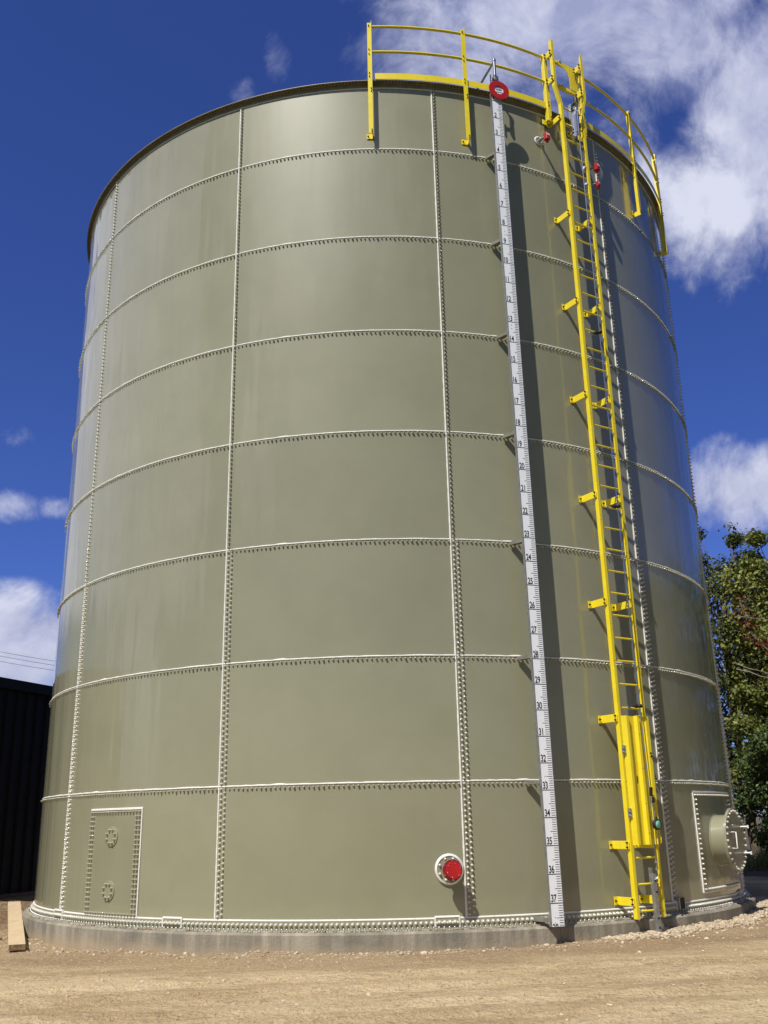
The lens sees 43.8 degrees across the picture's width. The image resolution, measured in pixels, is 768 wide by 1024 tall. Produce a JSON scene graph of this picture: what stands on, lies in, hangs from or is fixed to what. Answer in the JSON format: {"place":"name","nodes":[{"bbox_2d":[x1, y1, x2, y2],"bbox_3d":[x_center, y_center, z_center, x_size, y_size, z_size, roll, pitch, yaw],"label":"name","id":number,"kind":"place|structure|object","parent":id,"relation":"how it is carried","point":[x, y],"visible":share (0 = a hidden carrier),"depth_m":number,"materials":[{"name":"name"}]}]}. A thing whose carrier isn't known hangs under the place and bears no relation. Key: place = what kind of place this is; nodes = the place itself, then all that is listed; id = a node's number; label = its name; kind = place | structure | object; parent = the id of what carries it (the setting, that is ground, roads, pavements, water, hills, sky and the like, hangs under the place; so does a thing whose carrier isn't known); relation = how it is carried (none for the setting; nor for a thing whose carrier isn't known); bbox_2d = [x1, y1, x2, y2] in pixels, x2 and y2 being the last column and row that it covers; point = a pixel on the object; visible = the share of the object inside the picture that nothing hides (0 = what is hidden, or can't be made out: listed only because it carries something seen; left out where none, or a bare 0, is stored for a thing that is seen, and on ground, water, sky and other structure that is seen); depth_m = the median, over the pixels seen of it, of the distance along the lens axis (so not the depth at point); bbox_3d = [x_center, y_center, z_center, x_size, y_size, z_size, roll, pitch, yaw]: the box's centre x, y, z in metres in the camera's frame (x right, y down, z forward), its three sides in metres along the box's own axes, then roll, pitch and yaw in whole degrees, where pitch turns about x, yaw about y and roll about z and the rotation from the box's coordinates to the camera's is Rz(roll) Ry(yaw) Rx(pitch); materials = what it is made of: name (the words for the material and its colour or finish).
{"place":"outdoors","nodes":[
{"label":"outdoors","id":0,"kind":"place"},
{"bbox_2d":[0,816,767,1023],"bbox_3d":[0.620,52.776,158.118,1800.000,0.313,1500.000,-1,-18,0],"label":"ground","id":1,"kind":"structure","parent":0,"point":[582,986],"depth_m":8.09,"materials":[{"name":"beige soil"}]},
{"bbox_2d":[8,901,25,950],"bbox_3d":[-5.188,5.771,13.431,0.192,0.255,4.612,6,-19,-20],"label":"wooden plank","id":2,"kind":"object","parent":1,"relation":"on","point":[16,937],"visible":1,"depth_m":12.61,"materials":[{"name":"beige wood"}]},
{"bbox_2d":[0,677,52,900],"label":"metal building","id":3,"kind":"structure","parent":1,"relation":"on","point":[25,708],"depth_m":19.23,"materials":[{"name":"painted steel"}]},
{"bbox_2d":[0,920,767,1023],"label":"loose pebbles","id":4,"kind":"object","parent":1,"relation":"on","point":[479,997],"visible":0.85,"depth_m":9.97,"materials":[{"name":"beige gravel"}]},
{"bbox_2d":[22,891,755,954],"bbox_3d":[0.088,6.513,15.431,11.200,0.650,11.200,-1,-18,0],"label":"concrete ring","id":5,"kind":"object","parent":1,"relation":"on","point":[77,936],"visible":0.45,"depth_m":10.50,"materials":[{"name":"concrete"}]},
{"bbox_2d":[29,80,751,931],"bbox_3d":[-0.031,0.846,17.272,11.059,11.286,11.059,-1,-18,0],"label":"storage tank","id":6,"kind":"object","parent":5,"relation":"on","point":[293,684],"visible":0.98,"depth_m":12.38,"materials":[{"name":"metal"}]},
{"bbox_2d":[434,853,463,884],"bbox_3d":[0.739,3.912,10.438,0.332,0.332,0.282,1,-18,-7],"label":"outlet nozzle","id":7,"kind":"object","parent":6,"relation":"attached to","point":[449,868],"visible":1,"depth_m":10.50,"materials":[{"name":"red metal"}]},
{"bbox_2d":[367,23,668,255],"bbox_3d":[2.511,-5.936,14.901,5.962,2.078,0.987,10,-21,-30],"label":"guardrail","id":8,"kind":"object","parent":6,"relation":"attached to","point":[575,82],"visible":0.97,"depth_m":14.36,"materials":[{"name":"yellow metal"}]},
{"bbox_2d":[477,58,564,926],"bbox_3d":[1.584,-0.966,12.396,0.227,11.661,0.692,10,-21,-30],"label":"level gauge","id":9,"kind":"object","parent":6,"relation":"attached to","point":[545,781],"visible":0.99,"depth_m":11.72,"materials":[{"name":"white metal"}]},
{"bbox_2d":[489,81,508,99],"bbox_3d":[1.654,-6.073,13.742,0.320,0.320,0.014,5,-19,-18],"label":"level target","id":10,"kind":"object","parent":9,"relation":"hanging from","point":[498,90],"visible":1,"depth_m":13.74,"materials":[{"name":"red metal"}]},
{"bbox_2d":[534,131,549,145],"bbox_3d":[2.355,-5.512,14.094,0.156,0.244,0.243,8,-20,-25],"label":"float switch","id":11,"kind":"object","parent":6,"relation":"attached to","point":[538,140],"visible":1,"depth_m":14.10,"materials":[{"name":"red plastic"}]},
{"bbox_2d":[583,162,599,174],"bbox_3d":[3.171,-5.219,14.520,0.156,0.239,0.243,12,-22,-35],"label":"float switch","id":12,"kind":"object","parent":6,"relation":"attached to","point":[595,167],"visible":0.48,"depth_m":14.44,"materials":[{"name":"red plastic"}]},
{"bbox_2d":[585,181,599,190],"bbox_3d":[3.166,-4.932,14.425,0.156,0.222,0.232,12,-22,-35],"label":"float switch","id":13,"kind":"object","parent":6,"relation":"attached to","point":[597,184],"visible":0.54,"depth_m":14.37,"materials":[{"name":"red plastic"}]},
{"bbox_2d":[544,39,665,919],"bbox_3d":[2.865,-1.244,12.879,0.672,12.415,0.370,10,-21,-30],"label":"access ladder","id":14,"kind":"object","parent":6,"relation":"attached to","point":[636,803],"visible":0.97,"depth_m":12.03,"materials":[{"name":"yellow metal"}]},
{"bbox_2d":[568,96,661,931],"bbox_3d":[2.976,-0.755,12.605,0.235,11.603,0.120,10,-21,-30],"label":"safety cable","id":15,"kind":"object","parent":14,"relation":"hanging from","point":[574,131],"visible":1,"depth_m":12.21,"materials":[{"name":"silver metal"}]},
{"bbox_2d":[649,787,661,845],"bbox_3d":[3.200,3.580,11.224,0.124,0.666,0.046,10,-21,-30],"label":"cable grab","id":16,"kind":"object","parent":15,"relation":"hanging from","point":[656,824],"visible":1,"depth_m":11.20,"materials":[{"name":"teal metal"}]},
{"bbox_2d":[676,897,685,909],"bbox_3d":[3.601,4.753,11.573,0.180,0.145,0.051,13,-23,-38],"label":"ground clamp","id":17,"kind":"object","parent":6,"relation":"attached to","point":[681,903],"visible":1,"depth_m":11.55,"materials":[{"name":"brown metal"}]},
{"bbox_2d":[698,522,767,858],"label":"broadleaf tree","id":18,"kind":"object","parent":1,"relation":"on","point":[733,539],"visible":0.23,"depth_m":29.13,"materials":[{"name":"green plant"}]},
{"bbox_2d":[705,527,767,725],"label":"broadleaf tree","id":19,"kind":"object","parent":1,"relation":"on","point":[754,565],"visible":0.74,"depth_m":28.48,"materials":[{"name":"green plant"}]},
{"bbox_2d":[729,595,767,654],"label":"creeper","id":20,"kind":"object","parent":19,"relation":"attached to","point":[751,629],"visible":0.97,"depth_m":26.45,"materials":[{"name":"red plant"}]},
{"bbox_2d":[736,616,767,677],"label":"dead branch","id":21,"kind":"object","parent":19,"relation":"attached to","point":[747,667],"visible":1,"depth_m":25.40,"materials":[{"name":"grey wood"}]},
{"bbox_2d":[714,647,758,823],"bbox_3d":[9.472,7.099,29.395,5.042,7.085,4.328,6,-19,-21],"label":"broadleaf tree","id":22,"kind":"object","parent":1,"relation":"on","point":[731,752],"visible":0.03,"depth_m":27.94,"materials":[{"name":"green plant"}]},
{"bbox_2d":[721,646,767,819],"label":"broadleaf tree","id":23,"kind":"object","parent":1,"relation":"on","point":[730,735],"visible":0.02,"depth_m":31.75,"materials":[{"name":"green plant"}]},
{"bbox_2d":[724,655,767,814],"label":"broadleaf tree","id":24,"kind":"object","parent":1,"relation":"on","point":[743,724],"visible":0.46,"depth_m":26.50,"materials":[{"name":"green plant"}]},
{"bbox_2d":[732,718,767,859],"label":"shrub","id":25,"kind":"object","parent":1,"relation":"on","point":[755,763],"visible":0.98,"depth_m":24.16,"materials":[{"name":"green plant"}]},
{"bbox_2d":[0,0,767,815],"label":"sky","id":26,"kind":"structure","parent":0,"point":[86,85],"materials":[{"name":"blue"}]},
{"bbox_2d":[601,896,767,940],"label":"gravel","id":27,"kind":"structure","parent":0,"point":[751,917],"depth_m":11.21,"materials":[{"name":"beige gravel"}]},
{"bbox_2d":[743,848,767,870],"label":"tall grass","id":28,"kind":"structure","parent":0,"point":[761,862],"depth_m":22.59,"materials":[{"name":"green plant"}]}
]}

